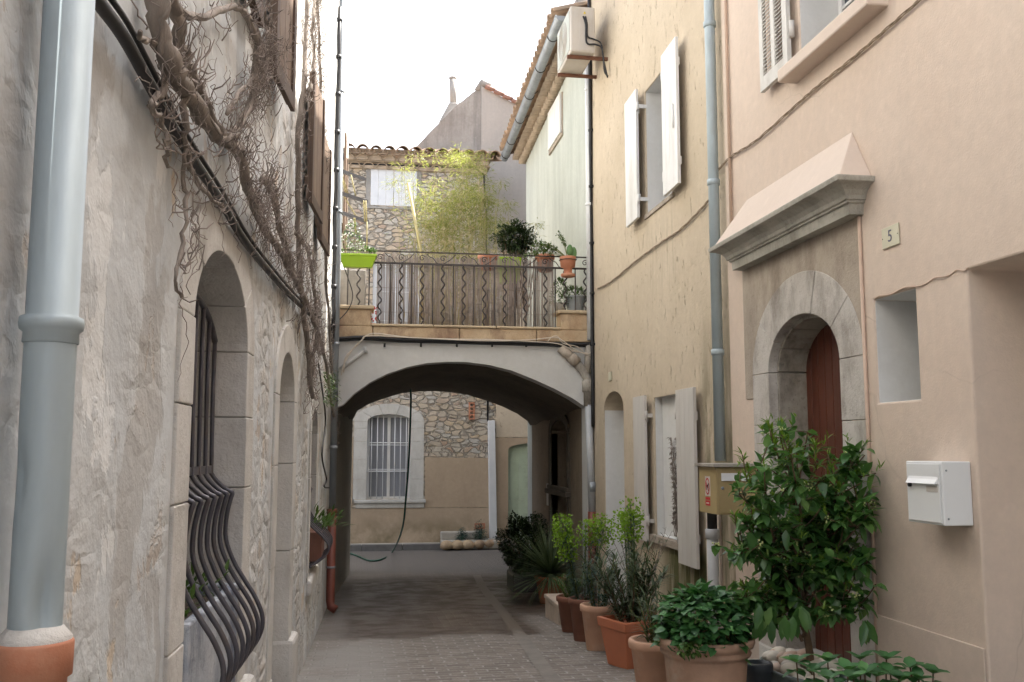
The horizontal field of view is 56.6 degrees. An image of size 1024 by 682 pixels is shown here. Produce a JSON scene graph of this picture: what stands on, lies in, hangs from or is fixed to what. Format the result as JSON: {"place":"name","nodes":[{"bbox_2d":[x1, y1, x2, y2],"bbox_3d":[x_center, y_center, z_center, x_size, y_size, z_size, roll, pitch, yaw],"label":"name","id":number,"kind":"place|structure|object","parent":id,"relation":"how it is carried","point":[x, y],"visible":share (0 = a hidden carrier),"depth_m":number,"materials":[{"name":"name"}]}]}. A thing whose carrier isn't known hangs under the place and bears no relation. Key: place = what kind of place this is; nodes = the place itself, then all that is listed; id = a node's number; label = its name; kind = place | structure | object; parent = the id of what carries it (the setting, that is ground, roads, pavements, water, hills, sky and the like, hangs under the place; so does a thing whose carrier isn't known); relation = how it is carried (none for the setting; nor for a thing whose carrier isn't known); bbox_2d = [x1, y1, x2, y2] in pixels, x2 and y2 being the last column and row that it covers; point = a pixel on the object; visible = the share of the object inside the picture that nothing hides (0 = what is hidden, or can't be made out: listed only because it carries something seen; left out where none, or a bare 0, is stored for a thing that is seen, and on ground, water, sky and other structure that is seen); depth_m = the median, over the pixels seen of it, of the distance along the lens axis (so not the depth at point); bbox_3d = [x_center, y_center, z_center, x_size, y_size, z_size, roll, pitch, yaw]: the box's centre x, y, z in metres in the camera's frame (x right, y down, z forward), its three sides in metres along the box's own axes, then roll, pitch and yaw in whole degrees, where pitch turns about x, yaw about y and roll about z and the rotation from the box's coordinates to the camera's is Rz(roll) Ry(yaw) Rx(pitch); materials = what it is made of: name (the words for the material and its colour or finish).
{"place":"outdoors","nodes":[
{"label":"outdoors","id":0,"kind":"place"},
{"bbox_2d":[353,542,439,549],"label":"pavement","id":1,"kind":"structure","parent":0,"point":[395,543],"depth_m":21.31,"materials":[{"name":"grey concrete"}]},
{"bbox_2d":[347,0,574,149],"label":"sky","id":2,"kind":"structure","parent":0,"point":[403,54],"materials":[{"name":"white"}]},
{"bbox_2d":[297,547,635,681],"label":"ground","id":3,"kind":"structure","parent":0,"point":[418,616],"depth_m":9.99,"materials":[{"name":"grey stone"}]},
{"bbox_2d":[0,0,338,681],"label":"town house","id":4,"kind":"structure","parent":3,"relation":"on","point":[128,552],"depth_m":2.99,"materials":[{"name":"paint"}]},
{"bbox_2d":[0,0,94,681],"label":"downpipe","id":5,"kind":"object","parent":4,"relation":"attached to","point":[37,641],"visible":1,"depth_m":1.74,"materials":[{"name":"metal"}]},
{"bbox_2d":[95,0,308,315],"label":"cable conduit","id":6,"kind":"object","parent":4,"relation":"attached to","point":[105,11],"visible":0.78,"depth_m":2.71,"materials":[{"name":"black plastic"}]},
{"bbox_2d":[108,0,302,301],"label":"power cable","id":7,"kind":"object","parent":4,"relation":"attached to","point":[119,10],"visible":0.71,"depth_m":2.86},
{"bbox_2d":[181,559,237,681],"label":"window planter","id":8,"kind":"object","parent":4,"relation":"on","point":[201,663],"visible":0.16,"depth_m":3.60,"materials":[{"name":"grey stone"}]},
{"bbox_2d":[182,293,264,681],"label":"window grille","id":9,"kind":"object","parent":4,"relation":"attached to","point":[243,653],"depth_m":4.02,"materials":[{"name":"grey metal"}]},
{"bbox_2d":[131,0,340,445],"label":"climbing vine","id":10,"kind":"object","parent":4,"relation":"attached to","point":[179,75],"visible":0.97,"depth_m":3.47,"materials":[{"name":"brown plant"}]},
{"bbox_2d":[289,0,337,420],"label":"climbing vine","id":11,"kind":"object","parent":4,"relation":"attached to","point":[308,347],"visible":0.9,"depth_m":7.12,"materials":[{"name":"brown plant"}]},
{"bbox_2d":[309,487,332,567],"bbox_3d":[-1.813,1.383,8.736,0.334,1.335,0.800,1,-7,-9],"label":"window grille","id":12,"kind":"object","parent":4,"relation":"attached to","point":[326,535],"depth_m":8.49,"materials":[{"name":"grey metal"}]},
{"bbox_2d":[318,364,329,487],"bbox_3d":[-2.037,1.018,10.354,0.018,1.285,3.140,1,-7,-8],"label":"wall cable","id":13,"kind":"object","parent":4,"relation":"attached to","point":[324,431],"depth_m":10.09,"materials":[{"name":"black plastic"}]},
{"bbox_2d":[309,501,355,561],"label":"window plant","id":14,"kind":"object","parent":4,"relation":"on","point":[317,541],"depth_m":8.66,"materials":[{"name":"green plant"}]},
{"bbox_2d":[323,372,341,406],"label":"wall weed","id":15,"kind":"object","parent":4,"relation":"attached to","point":[329,392],"depth_m":9.83,"materials":[{"name":"green plant"}]},
{"bbox_2d":[326,0,345,613],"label":"downpipe","id":16,"kind":"object","parent":4,"relation":"attached to","point":[332,607],"visible":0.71,"depth_m":11.97,"materials":[{"name":"metal"}]},
{"bbox_2d":[331,6,341,343],"bbox_3d":[-2.234,-2.322,12.116,0.066,4.751,0.065,-2,-7,14],"label":"cable bundle","id":17,"kind":"object","parent":4,"relation":"attached to","point":[336,147],"visible":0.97,"depth_m":12.07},
{"bbox_2d":[339,0,349,268],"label":"town house","id":18,"kind":"structure","parent":3,"relation":"on","point":[346,135],"depth_m":15.45,"materials":[{"name":"white paint"}]},
{"bbox_2d":[342,170,369,252],"bbox_3d":[-2.221,-1.817,13.356,0.651,1.132,0.308,6,-9,-42],"label":"plant trellis","id":19,"kind":"object","parent":18,"relation":"attached to","point":[354,217],"visible":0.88,"depth_m":13.38,"materials":[{"name":"brown wood"}]},
{"bbox_2d":[350,389,411,561],"bbox_3d":[-2.272,2.453,18.881,1.033,3.917,4.547,3,-7,-25],"label":"garden hose","id":20,"kind":"object","parent":3,"relation":"on","point":[406,485],"visible":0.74,"depth_m":16.93,"materials":[{"name":"black rubber"}]},
{"bbox_2d":[350,543,441,550],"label":"kerb","id":21,"kind":"structure","parent":3,"relation":"on","point":[390,547],"depth_m":20.90,"materials":[{"name":"grey stone"}]},
{"bbox_2d":[346,143,527,543],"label":"town house","id":22,"kind":"structure","parent":3,"relation":"on","point":[448,490],"depth_m":21.96,"materials":[{"name":"stone"}]},
{"bbox_2d":[366,415,409,498],"bbox_3d":[-2.842,2.669,21.917,1.010,1.937,0.118,1,-7,-9],"label":"window","id":23,"kind":"structure","parent":22,"relation":"in","point":[390,426],"depth_m":21.88,"materials":[{"name":"white paint"}]},
{"bbox_2d":[372,264,420,323],"bbox_3d":[-2.683,-0.466,22.144,1.129,2.725,0.056,1,-7,-9],"label":"window","id":24,"kind":"structure","parent":22,"relation":"in","point":[375,297],"depth_m":22.18,"materials":[{"name":"white paint"}]},
{"bbox_2d":[348,163,488,421],"bbox_3d":[-2.221,-1.163,22.136,3.407,6.048,0.054,1,-7,-9],"label":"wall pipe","id":25,"kind":"object","parent":22,"relation":"attached to","point":[485,217],"depth_m":22.38,"materials":[{"name":"metal"}]},
{"bbox_2d":[488,420,496,537],"bbox_3d":[-0.451,3.261,21.869,0.220,2.859,0.129,1,-7,-9],"label":"pipe casing","id":26,"kind":"object","parent":22,"relation":"attached to","point":[492,483],"visible":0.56,"depth_m":21.82,"materials":[{"name":"white paint"}]},
{"bbox_2d":[508,443,527,540],"bbox_3d":[0.556,3.609,22.212,1.350,2.440,0.070,1,-7,-9],"label":"door","id":27,"kind":"structure","parent":22,"relation":"in","point":[517,454],"depth_m":22.17,"materials":[{"name":"green paint"}]},
{"bbox_2d":[364,76,525,441],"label":"tall house","id":28,"kind":"structure","parent":3,"relation":"on","point":[479,117],"depth_m":25.56,"materials":[{"name":"grey paint"}]},
{"bbox_2d":[326,305,590,607],"bbox_3d":[-1.333,2.152,14.927,4.995,4.691,5.000,1,-7,-9],"label":"arch passage","id":29,"kind":"object","parent":3,"relation":"on","point":[538,389],"visible":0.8,"depth_m":13.41,"materials":[{"name":"beige paint"}]},
{"bbox_2d":[340,268,352,318],"bbox_3d":[-2.234,-0.805,12.514,0.297,1.403,0.014,1,-7,-9],"label":"facade cable","id":30,"kind":"object","parent":29,"relation":"attached to","point":[352,293],"visible":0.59,"depth_m":12.51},
{"bbox_2d":[340,269,365,304],"bbox_3d":[-2.268,-0.543,13.212,0.464,0.901,0.120,1,-7,-9],"label":"planter box","id":31,"kind":"object","parent":29,"relation":"on","point":[353,278],"visible":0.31,"depth_m":13.18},
{"bbox_2d":[339,346,367,370],"bbox_3d":[-2.090,0.230,12.541,0.374,0.340,0.097,1,-7,-9],"label":"old pipe stub","id":32,"kind":"object","parent":29,"relation":"attached to","point":[356,356],"visible":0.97,"depth_m":12.53,"materials":[{"name":"grey metal"}]},
{"bbox_2d":[407,182,422,319],"bbox_3d":[-1.379,-1.279,13.476,0.253,1.969,0.040,1,-7,-9],"label":"bamboo pole","id":33,"kind":"object","parent":29,"relation":"on","point":[414,218],"visible":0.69,"depth_m":13.50,"materials":[{"name":"wood"}]},
{"bbox_2d":[378,141,545,325],"bbox_3d":[-0.737,-1.645,14.817,2.688,3.456,2.346,1,-7,-9],"label":"bamboo","id":34,"kind":"object","parent":29,"relation":"on","point":[442,222],"visible":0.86,"depth_m":14.64,"materials":[{"name":"plant"}]},
{"bbox_2d":[341,249,586,326],"bbox_3d":[-0.451,-0.692,12.892,3.865,1.001,0.028,1,-7,-9],"label":"terrace railing","id":35,"kind":"object","parent":29,"relation":"on","point":[472,265],"visible":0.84,"depth_m":12.88,"materials":[{"name":"metal"}]},
{"bbox_2d":[341,219,377,268],"bbox_3d":[-2.023,-1.292,12.572,0.523,0.654,0.199,1,-7,-9],"label":"window box","id":36,"kind":"object","parent":35,"relation":"hanging from","point":[355,260],"visible":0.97,"depth_m":12.49,"materials":[{"name":"green plastic"}]},
{"bbox_2d":[478,255,498,270],"bbox_3d":[-0.333,-1.091,13.261,0.294,0.200,0.294,1,-7,-9],"label":"flower pot","id":37,"kind":"object","parent":35,"relation":"hanging from","point":[489,256],"visible":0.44,"depth_m":13.16,"materials":[{"name":"ceramic"}]},
{"bbox_2d":[521,231,576,277],"bbox_3d":[0.487,-1.192,13.049,0.807,0.637,0.242,0,-6,0],"label":"hanging pot","id":38,"kind":"object","parent":35,"relation":"hanging from","point":[567,263],"visible":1,"depth_m":13.01,"materials":[{"name":"ceramic"}]},
{"bbox_2d":[375,253,553,326],"bbox_3d":[-0.625,-0.684,12.924,2.436,0.985,0.021,1,-7,-9],"label":"cane screen","id":39,"kind":"object","parent":29,"relation":"on","point":[438,296],"visible":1,"depth_m":12.92,"materials":[{"name":"wicker"}]},
{"bbox_2d":[343,333,585,371],"bbox_3d":[-0.580,0.175,12.702,3.292,0.527,0.017,1,-7,-9],"label":"facade cable","id":40,"kind":"object","parent":29,"relation":"attached to","point":[460,339],"visible":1,"depth_m":12.71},
{"bbox_2d":[339,335,590,346],"bbox_3d":[-0.625,-0.437,12.804,3.577,1.070,0.090,1,-7,-9],"label":"facade cable","id":41,"kind":"object","parent":29,"relation":"attached to","point":[409,340],"visible":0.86,"depth_m":12.70,"materials":[{"name":"black plastic"}]},
{"bbox_2d":[341,335,590,374],"bbox_3d":[-0.521,-0.089,12.731,3.461,1.137,0.014,1,-7,-9],"label":"facade cable","id":42,"kind":"object","parent":29,"relation":"attached to","point":[456,339],"visible":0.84,"depth_m":12.69,"materials":[{"name":"beige plastic"}]},
{"bbox_2d":[489,217,536,307],"bbox_3d":[0.035,-1.061,13.514,0.743,1.401,0.648,1,-7,-9],"label":"potted shrub","id":43,"kind":"object","parent":29,"relation":"on","point":[512,231],"visible":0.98,"depth_m":13.47,"materials":[{"name":"green plant"}]},
{"bbox_2d":[497,233,552,305],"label":"potted shrub","id":44,"kind":"object","parent":29,"relation":"on","point":[521,288],"visible":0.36,"depth_m":13.58,"materials":[{"name":"green plant"}]},
{"bbox_2d":[535,254,554,272],"bbox_3d":[0.465,-1.090,13.386,0.273,0.240,0.273,1,-7,-9],"label":"flower pot","id":45,"kind":"object","parent":29,"relation":"on","point":[540,259],"visible":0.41,"depth_m":13.30,"materials":[{"name":"ceramic"}]},
{"bbox_2d":[551,277,568,310],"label":"potted plant","id":46,"kind":"object","parent":29,"relation":"on","point":[559,305],"visible":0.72,"depth_m":13.15,"materials":[{"name":"green plant"}]},
{"bbox_2d":[547,336,590,353],"bbox_3d":[0.798,0.052,12.912,0.660,0.246,0.012,1,-7,-9],"label":"facade cable","id":47,"kind":"object","parent":29,"relation":"attached to","point":[569,344],"visible":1,"depth_m":12.91,"materials":[{"name":"grey plastic"}]},
{"bbox_2d":[558,286,586,309],"bbox_3d":[0.855,-0.602,13.237,0.474,0.401,0.351,1,-7,-9],"label":"zinc planter","id":48,"kind":"object","parent":29,"relation":"on","point":[580,299],"visible":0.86,"depth_m":13.13,"materials":[{"name":"grey metal"}]},
{"bbox_2d":[557,345,590,406],"bbox_3d":[0.865,0.467,12.939,0.499,0.843,0.163,1,-7,-9],"label":"clay pipe","id":49,"kind":"object","parent":29,"relation":"attached to","point":[573,359],"visible":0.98,"depth_m":12.91,"materials":[{"name":"beige ceramic"}]},
{"bbox_2d":[440,519,515,549],"bbox_3d":[-0.780,4.321,21.331,1.714,0.667,0.809,1,-7,-9],"label":"raised bed","id":50,"kind":"object","parent":3,"relation":"on","point":[460,539],"visible":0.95,"depth_m":21.16,"materials":[{"name":"stone"}]},
{"bbox_2d":[473,575,562,681],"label":"gutter channel","id":51,"kind":"object","parent":3,"relation":"on","point":[546,671],"visible":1,"depth_m":9.24,"materials":[{"name":"grey concrete"}]},
{"bbox_2d":[492,510,556,592],"bbox_3d":[0.190,3.134,14.296,0.980,1.190,1.050,1,-7,-9],"label":"potted plant","id":52,"kind":"object","parent":3,"relation":"on","point":[524,526],"visible":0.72,"depth_m":14.09,"materials":[{"name":"green plant"}]},
{"bbox_2d":[483,515,586,607],"bbox_3d":[0.510,3.162,12.698,1.945,1.844,1.917,-3,-7,23],"label":"potted plant","id":53,"kind":"object","parent":3,"relation":"on","point":[548,562],"visible":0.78,"depth_m":12.58,"materials":[{"name":"green plant"}]},
{"bbox_2d":[499,1,587,546],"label":"town house","id":54,"kind":"structure","parent":3,"relation":"on","point":[543,139],"depth_m":15.48,"materials":[{"name":"white paint"}]},
{"bbox_2d":[552,569,586,632],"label":"potted plant","id":55,"kind":"object","parent":3,"relation":"on","point":[564,613],"visible":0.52,"depth_m":9.79,"materials":[{"name":"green plant"}]},
{"bbox_2d":[551,513,614,641],"bbox_3d":[0.686,2.291,9.306,0.630,1.212,0.454,1,-7,-9],"label":"potted plant","id":56,"kind":"object","parent":3,"relation":"on","point":[574,600],"visible":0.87,"depth_m":9.24,"materials":[{"name":"green plant"}]},
{"bbox_2d":[578,553,621,650],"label":"potted plant","id":57,"kind":"object","parent":3,"relation":"on","point":[592,609],"visible":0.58,"depth_m":8.52,"materials":[{"name":"green plant"}]},
{"bbox_2d":[575,539,675,668],"bbox_3d":[0.954,2.117,7.783,0.737,1.036,0.697,-4,-7,30],"label":"potted plant","id":58,"kind":"object","parent":3,"relation":"on","point":[617,630],"visible":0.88,"depth_m":7.71,"materials":[{"name":"green plant"}]},
{"bbox_2d":[613,496,650,615],"bbox_3d":[1.069,2.058,8.434,0.317,1.376,0.503,1,-7,-9],"label":"potted plant","id":59,"kind":"object","parent":3,"relation":"on","point":[630,528],"visible":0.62,"depth_m":8.34,"materials":[{"name":"green plant"}]},
{"bbox_2d":[595,527,671,614],"bbox_3d":[1.139,2.276,9.015,0.766,1.138,0.721,1,-7,-9],"label":"potted plant","id":60,"kind":"object","parent":3,"relation":"on","point":[657,562],"visible":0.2,"depth_m":8.98,"materials":[{"name":"green plant"}]},
{"bbox_2d":[628,578,677,681],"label":"potted plant","id":61,"kind":"object","parent":3,"relation":"on","point":[649,663],"visible":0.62,"depth_m":6.38,"materials":[{"name":"green plant"}]},
{"bbox_2d":[591,0,735,627],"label":"town house","id":62,"kind":"structure","parent":3,"relation":"on","point":[652,333],"depth_m":10.24,"materials":[{"name":"white paint"}]},
{"bbox_2d":[557,6,607,78],"bbox_3d":[0.944,-3.846,12.760,0.543,0.943,0.891,1,-7,-9],"label":"air conditioner","id":63,"kind":"object","parent":62,"relation":"attached to","point":[576,40],"visible":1,"depth_m":12.41,"materials":[{"name":"white metal"}]},
{"bbox_2d":[584,65,592,339],"bbox_3d":[1.072,-2.260,13.247,0.112,4.518,0.112,1,-7,-9],"label":"downpipe","id":64,"kind":"object","parent":62,"relation":"attached to","point":[587,203],"visible":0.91,"depth_m":13.17,"materials":[{"name":"white plastic"}]},
{"bbox_2d":[587,0,594,426],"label":"cable bundle","id":65,"kind":"object","parent":62,"relation":"attached to","point":[591,242],"visible":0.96,"depth_m":13.07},
{"bbox_2d":[585,405,596,594],"bbox_3d":[1.063,2.171,12.753,0.151,2.629,0.124,1,-7,-9],"label":"downpipe","id":66,"kind":"object","parent":62,"relation":"attached to","point":[590,471],"visible":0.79,"depth_m":12.77,"materials":[{"name":"grey plastic"}]},
{"bbox_2d":[608,372,611,380],"bbox_3d":[1.242,0.446,12.049,0.017,0.110,0.120,1,-7,-9],"label":"house number plate","id":67,"kind":"object","parent":62,"relation":"attached to","point":[609,376],"visible":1,"depth_m":12.04,"materials":[{"name":"ceramic"}]},
{"bbox_2d":[598,200,708,288],"bbox_3d":[1.485,-1.091,10.595,0.021,0.369,4.441,1,-7,-9],"label":"wall cable","id":68,"kind":"object","parent":62,"relation":"attached to","point":[678,231],"depth_m":10.09,"materials":[{"name":"beige plastic"}]},
{"bbox_2d":[662,396,676,536],"bbox_3d":[1.702,1.290,9.806,0.050,1.450,0.780,1,-7,-9],"label":"blocked window","id":69,"kind":"structure","parent":62,"relation":"in","point":[668,403],"depth_m":10.01,"materials":[{"name":"white paint"}]},
{"bbox_2d":[666,437,677,536],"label":"wall plant","id":70,"kind":"object","parent":62,"relation":"attached to","point":[675,512],"depth_m":9.66,"materials":[{"name":"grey plant"}]},
{"bbox_2d":[703,0,725,627],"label":"downpipe","id":71,"kind":"object","parent":62,"relation":"attached to","point":[712,532],"visible":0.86,"depth_m":8.23,"materials":[{"name":"metal"}]},
{"bbox_2d":[647,577,754,681],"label":"potted plant","id":72,"kind":"object","parent":3,"relation":"on","point":[699,651],"visible":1,"depth_m":5.47,"materials":[{"name":"green plant"}]},
{"bbox_2d":[746,659,772,681],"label":"flower pot","id":73,"kind":"object","parent":3,"relation":"on","point":[759,670],"visible":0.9,"depth_m":5.80,"materials":[{"name":"grey plastic"}]},
{"bbox_2d":[760,646,846,681],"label":"stone trough","id":74,"kind":"object","parent":3,"relation":"on","point":[781,666],"visible":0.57,"depth_m":5.86,"materials":[{"name":"beige stone"}]},
{"bbox_2d":[711,413,887,674],"bbox_3d":[1.692,1.269,5.747,1.083,1.690,0.864,1,-7,-9],"label":"tree","id":75,"kind":"object","parent":74,"relation":"on","point":[816,556],"visible":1,"depth_m":5.64,"materials":[{"name":"green plant"}]},
{"bbox_2d":[780,650,949,681],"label":"ground plant","id":76,"kind":"object","parent":3,"relation":"on","point":[853,672],"visible":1,"depth_m":4.65,"materials":[{"name":"green plant"}]},
{"bbox_2d":[708,0,1023,681],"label":"town house","id":77,"kind":"structure","parent":3,"relation":"on","point":[911,122],"depth_m":5.59,"materials":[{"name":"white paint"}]},
{"bbox_2d":[694,463,758,514],"bbox_3d":[1.722,1.167,7.556,0.410,0.390,0.442,1,-7,-9],"label":"electrical box","id":78,"kind":"object","parent":77,"relation":"attached to","point":[715,481],"visible":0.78,"depth_m":7.38,"materials":[{"name":"beige metal"}]},
{"bbox_2d":[718,469,755,512],"bbox_3d":[1.749,1.160,7.365,0.305,0.338,0.021,1,-7,-9],"label":"door panel","id":79,"kind":"structure","parent":78,"relation":"in","point":[726,476],"depth_m":7.36,"materials":[{"name":"beige metal"}]},
{"bbox_2d":[724,0,732,222],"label":"wall conduit","id":80,"kind":"object","parent":77,"relation":"attached to","point":[728,112],"depth_m":8.14,"materials":[{"name":"beige plastic"}]},
{"bbox_2d":[718,0,920,170],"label":"wall cable","id":81,"kind":"object","parent":77,"relation":"attached to","point":[897,19],"depth_m":6.33,"materials":[{"name":"beige plastic"}]},
{"bbox_2d":[805,324,851,662],"bbox_3d":[2.348,1.110,6.675,0.124,2.700,1.113,1,-7,-9],"label":"door","id":82,"kind":"structure","parent":77,"relation":"in","point":[822,372],"depth_m":6.96,"materials":[{"name":"red wood"}]},
{"bbox_2d":[838,0,854,14],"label":"window","id":83,"kind":"structure","parent":77,"relation":"in","point":[842,4],"depth_m":6.88,"materials":[{"name":"white paint"}]},
{"bbox_2d":[857,216,878,681],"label":"wall conduit","id":84,"kind":"object","parent":77,"relation":"attached to","point":[873,562],"depth_m":5.84,"materials":[{"name":"beige plastic"}]},
{"bbox_2d":[882,223,899,249],"bbox_3d":[2.231,-0.617,5.612,0.012,0.124,0.180,1,-7,-9],"label":"house number plate","id":85,"kind":"object","parent":77,"relation":"attached to","point":[891,236],"visible":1,"depth_m":5.60,"materials":[{"name":"ceramic"}]},
{"bbox_2d":[874,267,967,299],"bbox_3d":[2.270,-0.317,5.338,0.020,0.036,0.931,1,-7,-9],"label":"wall cable","id":86,"kind":"object","parent":77,"relation":"attached to","point":[925,283],"depth_m":5.26,"materials":[{"name":"beige plastic"}]},
{"bbox_2d":[905,461,972,525],"bbox_3d":[2.218,0.791,4.973,0.188,0.322,0.329,1,-7,-9],"label":"mailbox","id":87,"kind":"object","parent":77,"relation":"attached to","point":[939,492],"visible":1,"depth_m":4.84,"materials":[{"name":"white metal"}]},
{"bbox_2d":[905,463,941,522],"bbox_3d":[2.138,0.789,4.963,0.026,0.298,0.295,1,-7,-9],"label":"door panel","id":88,"kind":"structure","parent":87,"relation":"in","point":[923,480],"depth_m":4.95,"materials":[{"name":"white metal"}]},
{"bbox_2d":[544,593,562,624],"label":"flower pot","id":89,"kind":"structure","parent":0,"point":[552,609],"depth_m":10.79,"materials":[{"name":"beige stone"}]}
]}

